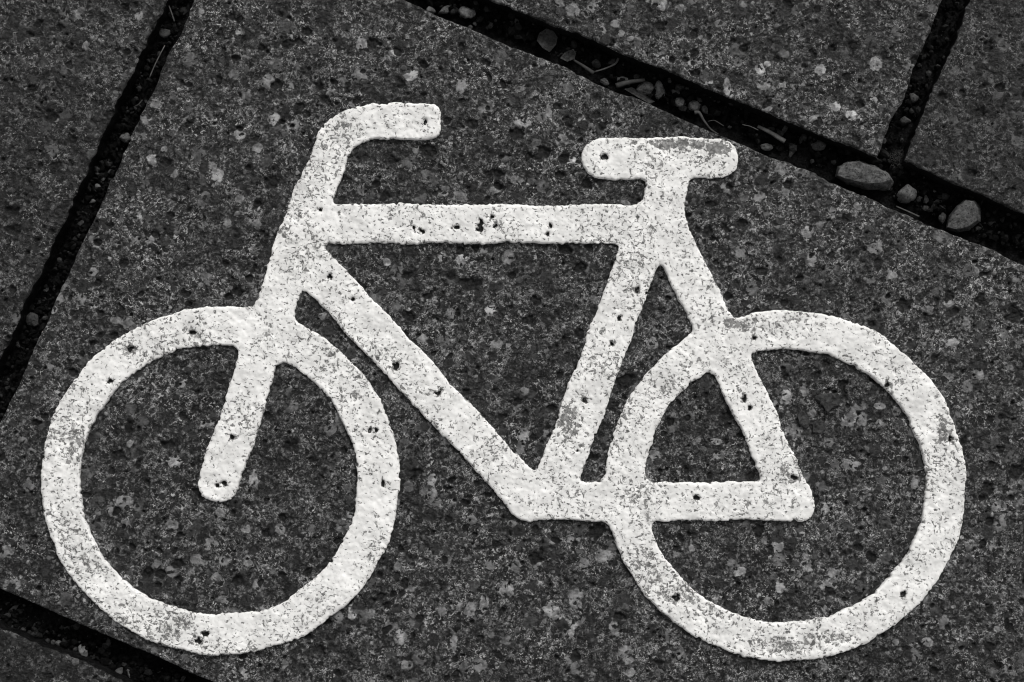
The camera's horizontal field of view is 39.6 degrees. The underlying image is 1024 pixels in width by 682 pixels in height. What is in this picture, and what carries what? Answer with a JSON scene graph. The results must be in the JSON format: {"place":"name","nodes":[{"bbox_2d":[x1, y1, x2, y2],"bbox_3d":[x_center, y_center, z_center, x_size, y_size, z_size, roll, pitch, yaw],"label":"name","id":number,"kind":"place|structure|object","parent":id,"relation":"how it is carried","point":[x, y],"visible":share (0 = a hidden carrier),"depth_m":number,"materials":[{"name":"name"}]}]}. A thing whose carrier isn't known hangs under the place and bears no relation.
{"place":"outdoors","nodes":[
{"label":"outdoors","id":0,"kind":"place"},
{"bbox_2d":[0,0,1023,681],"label":"ground","id":1,"kind":"structure","parent":0,"point":[1012,252],"depth_m":1.03,"materials":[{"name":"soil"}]},
{"bbox_2d":[8,605,18,613],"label":"pebble","id":2,"kind":"object","parent":1,"relation":"on","point":[15,607],"visible":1,"depth_m":1.01,"materials":[{"name":"grey stone"}]},
{"bbox_2d":[26,312,38,326],"bbox_3d":[-0.345,-0.015,1.022,0.010,0.006,0.010,0,87,0],"label":"pebble","id":3,"kind":"object","parent":1,"relation":"on","point":[31,319],"visible":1,"depth_m":1.02,"materials":[{"name":"grey stone"}]},
{"bbox_2d":[0,621,133,681],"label":"paving slab","id":4,"kind":"structure","parent":1,"relation":"on","point":[25,656],"depth_m":0.99,"materials":[{"name":"concrete"}]},
{"bbox_2d":[78,644,87,656],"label":"pebble","id":5,"kind":"object","parent":1,"relation":"on","point":[83,651],"visible":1,"depth_m":1.01,"materials":[{"name":"grey stone"}]},
{"bbox_2d":[0,0,174,379],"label":"paving slab","id":6,"kind":"structure","parent":1,"relation":"on","point":[70,71],"depth_m":1.01,"materials":[{"name":"concrete"}]},
{"bbox_2d":[115,667,122,673],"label":"pebble","id":7,"kind":"object","parent":1,"relation":"on","point":[119,670],"visible":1,"depth_m":1.01,"materials":[{"name":"grey stone"}]},
{"bbox_2d":[119,133,129,141],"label":"pebble","id":8,"kind":"object","parent":1,"relation":"on","point":[125,137],"visible":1,"depth_m":1.03,"materials":[{"name":"grey stone"}]},
{"bbox_2d":[149,45,164,76],"bbox_3d":[-0.256,-0.202,1.026,0.001,0.004,0.025,27,87,1],"label":"straw","id":9,"kind":"object","parent":1,"relation":"on","point":[156,61],"visible":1,"depth_m":1.02,"materials":[{"name":"grey plant"}]},
{"bbox_2d":[159,28,170,37],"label":"pebble","id":10,"kind":"object","parent":1,"relation":"on","point":[164,33],"visible":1,"depth_m":1.03,"materials":[{"name":"grey stone"}]},
{"bbox_2d":[426,6,435,13],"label":"pebble","id":11,"kind":"object","parent":1,"relation":"on","point":[430,9],"visible":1,"depth_m":1.03,"materials":[{"name":"grey stone"}]},
{"bbox_2d":[438,5,449,13],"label":"pebble","id":12,"kind":"object","parent":1,"relation":"on","point":[444,10],"visible":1,"depth_m":1.03,"materials":[{"name":"grey stone"}]},
{"bbox_2d":[449,7,458,14],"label":"pebble","id":13,"kind":"object","parent":1,"relation":"on","point":[454,11],"visible":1,"depth_m":1.03,"materials":[{"name":"grey stone"}]},
{"bbox_2d":[458,6,475,17],"bbox_3d":[-0.033,-0.239,1.032,0.013,0.009,0.010,0,87,0],"label":"pebble","id":14,"kind":"object","parent":1,"relation":"on","point":[465,12],"visible":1,"depth_m":1.03,"materials":[{"name":"grey stone"}]},
{"bbox_2d":[0,0,1023,681],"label":"paving slab","id":15,"kind":"structure","parent":1,"relation":"on","point":[472,578],"depth_m":1.00,"materials":[{"name":"concrete"}]},
{"bbox_2d":[41,102,965,661],"bbox_3d":[-0.006,0.027,1.003,0.650,0.007,0.394,0,87,0],"label":"bicycle symbol","id":16,"kind":"object","parent":15,"relation":"on","point":[627,502],"visible":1,"depth_m":1.00,"materials":[{"name":"paint"}]},
{"bbox_2d":[797,411,809,429],"bbox_3d":[0.205,0.055,1.002,0.011,0.006,0.010,32,87,2],"label":"chip","id":17,"kind":"object","parent":15,"relation":"on","point":[804,420],"visible":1,"depth_m":1.00,"materials":[{"name":"grey stone"}]},
{"bbox_2d":[811,421,825,433],"bbox_3d":[0.216,0.061,1.002,0.011,0.004,0.010,0,87,0],"label":"chip","id":18,"kind":"object","parent":15,"relation":"on","point":[818,427],"visible":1,"depth_m":1.00,"materials":[{"name":"grey stone"}]},
{"bbox_2d":[814,393,841,413],"bbox_3d":[0.224,0.041,1.002,0.016,0.006,0.016,-42,88,-2],"label":"chip","id":19,"kind":"object","parent":15,"relation":"on","point":[828,401],"visible":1,"depth_m":1.00,"materials":[{"name":"grey stone"}]},
{"bbox_2d":[537,28,557,51],"bbox_3d":[0.026,-0.218,1.028,0.015,0.003,0.015,41,88,2],"label":"pebble","id":20,"kind":"object","parent":1,"relation":"on","point":[547,39],"visible":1,"depth_m":1.03,"materials":[{"name":"grey stone"}]},
{"bbox_2d":[561,50,575,61],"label":"pebble","id":21,"kind":"object","parent":1,"relation":"on","point":[569,55],"visible":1,"depth_m":1.03,"materials":[{"name":"grey stone"}]},
{"bbox_2d":[573,59,593,74],"bbox_3d":[0.051,-0.199,1.028,0.019,0.002,0.003,34,88,2],"label":"twig","id":22,"kind":"object","parent":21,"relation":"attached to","point":[588,69],"visible":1,"depth_m":1.03,"materials":[{"name":"grey wood"}]},
{"bbox_2d":[600,78,608,86],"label":"pebble","id":23,"kind":"object","parent":1,"relation":"on","point":[604,82],"visible":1,"depth_m":1.03,"materials":[{"name":"grey stone"}]},
{"bbox_2d":[594,58,618,71],"bbox_3d":[0.068,-0.199,1.026,0.018,0.002,0.011,0,87,0],"label":"straw","id":24,"kind":"object","parent":1,"relation":"on","point":[616,62],"visible":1,"depth_m":1.02,"materials":[{"name":"grey plant"}]},
{"bbox_2d":[615,78,644,88],"bbox_3d":[0.085,-0.186,1.027,0.022,0.003,0.008,0,87,0],"label":"twig","id":25,"kind":"object","parent":1,"relation":"on","point":[625,83],"visible":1,"depth_m":1.03,"materials":[{"name":"grey wood"}]},
{"bbox_2d":[625,87,654,103],"bbox_3d":[0.092,-0.177,1.026,0.024,0.003,0.005,29,87,1],"label":"twig","id":26,"kind":"object","parent":1,"relation":"on","point":[639,94],"visible":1,"depth_m":1.03,"materials":[{"name":"grey wood"}]},
{"bbox_2d":[636,81,653,94],"bbox_3d":[0.096,-0.183,1.030,0.013,0.008,0.010,0,87,0],"label":"pebble","id":27,"kind":"object","parent":1,"relation":"on","point":[646,88],"visible":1,"depth_m":1.03,"materials":[{"name":"grey stone"}]},
{"bbox_2d":[653,80,664,100],"bbox_3d":[0.106,-0.182,1.031,0.009,0.004,0.013,-31,87,-2],"label":"pebble","id":28,"kind":"object","parent":1,"relation":"on","point":[659,88],"visible":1,"depth_m":1.03,"materials":[{"name":"grey stone"}]},
{"bbox_2d":[675,98,683,106],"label":"pebble","id":29,"kind":"object","parent":1,"relation":"on","point":[679,102],"visible":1,"depth_m":1.03,"materials":[{"name":"grey stone"}]},
{"bbox_2d":[688,100,700,110],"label":"pebble","id":30,"kind":"object","parent":1,"relation":"on","point":[694,105],"visible":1,"depth_m":1.03,"materials":[{"name":"grey stone"}]},
{"bbox_2d":[701,105,707,113],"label":"pebble","id":31,"kind":"object","parent":1,"relation":"on","point":[704,108],"visible":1,"depth_m":1.03,"materials":[{"name":"grey stone"}]},
{"bbox_2d":[694,110,717,133],"bbox_3d":[0.140,-0.158,1.025,0.024,0.006,0.004,42,88,2],"label":"stalk","id":32,"kind":"object","parent":1,"relation":"on","point":[700,115],"visible":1,"depth_m":1.02,"materials":[{"name":"grey plant"}]},
{"bbox_2d":[473,0,941,160],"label":"paving slab","id":33,"kind":"structure","parent":1,"relation":"on","point":[835,74],"depth_m":1.02,"materials":[{"name":"concrete"}]},
{"bbox_2d":[760,143,772,150],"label":"pebble","id":34,"kind":"object","parent":1,"relation":"on","point":[766,147],"visible":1,"depth_m":1.03,"materials":[{"name":"grey stone"}]},
{"bbox_2d":[757,125,785,143],"bbox_3d":[0.187,-0.150,1.025,0.023,0.002,0.004,31,87,2],"label":"straw","id":35,"kind":"object","parent":1,"relation":"on","point":[776,136],"visible":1,"depth_m":1.02,"materials":[{"name":"grey plant"}]},
{"bbox_2d":[811,139,825,150],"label":"pebble","id":36,"kind":"object","parent":1,"relation":"on","point":[818,145],"visible":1,"depth_m":1.03,"materials":[{"name":"grey stone"}]},
{"bbox_2d":[835,160,893,190],"bbox_3d":[0.255,-0.119,1.021,0.043,0.016,0.020,15,87,1],"label":"rock","id":37,"kind":"object","parent":1,"relation":"on","point":[862,175],"visible":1,"depth_m":1.01,"materials":[{"name":"grey stone"}]},
{"bbox_2d":[888,149,903,167],"bbox_3d":[0.278,-0.132,1.023,0.016,0.007,0.015,0,87,0],"label":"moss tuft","id":38,"kind":"object","parent":1,"relation":"on","point":[898,157],"visible":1,"depth_m":1.02,"materials":[{"name":"black plant"}]},
{"bbox_2d":[899,116,910,125],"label":"pebble","id":39,"kind":"object","parent":1,"relation":"on","point":[904,121],"visible":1,"depth_m":1.03,"materials":[{"name":"grey stone"}]},
{"bbox_2d":[897,184,916,203],"bbox_3d":[0.285,-0.105,1.026,0.013,0.009,0.014,33,87,2],"label":"pebble","id":40,"kind":"object","parent":1,"relation":"on","point":[906,193],"visible":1,"depth_m":1.02,"materials":[{"name":"grey stone"}]},
{"bbox_2d":[896,206,918,216],"bbox_3d":[0.282,-0.092,1.013,0.016,0.002,0.009,0,87,0],"label":"straw","id":41,"kind":"object","parent":1,"relation":"on","point":[908,211],"visible":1,"depth_m":1.01,"materials":[{"name":"grey plant"}]},
{"bbox_2d":[909,93,917,102],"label":"pebble","id":42,"kind":"object","parent":1,"relation":"on","point":[913,98],"visible":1,"depth_m":1.03,"materials":[{"name":"grey stone"}]},
{"bbox_2d":[938,212,945,223],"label":"pebble","id":43,"kind":"object","parent":1,"relation":"on","point":[942,217],"visible":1,"depth_m":1.03,"materials":[{"name":"grey stone"}]},
{"bbox_2d":[900,0,1023,220],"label":"paving slab","id":44,"kind":"structure","parent":1,"relation":"on","point":[966,135],"depth_m":1.01,"materials":[{"name":"concrete"}]},
{"bbox_2d":[946,199,980,232],"bbox_3d":[0.325,-0.089,1.020,0.032,0.015,0.020,-38,88,-2],"label":"rock","id":45,"kind":"object","parent":1,"relation":"on","point":[964,215],"visible":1,"depth_m":1.01,"materials":[{"name":"grey stone"}]}
]}

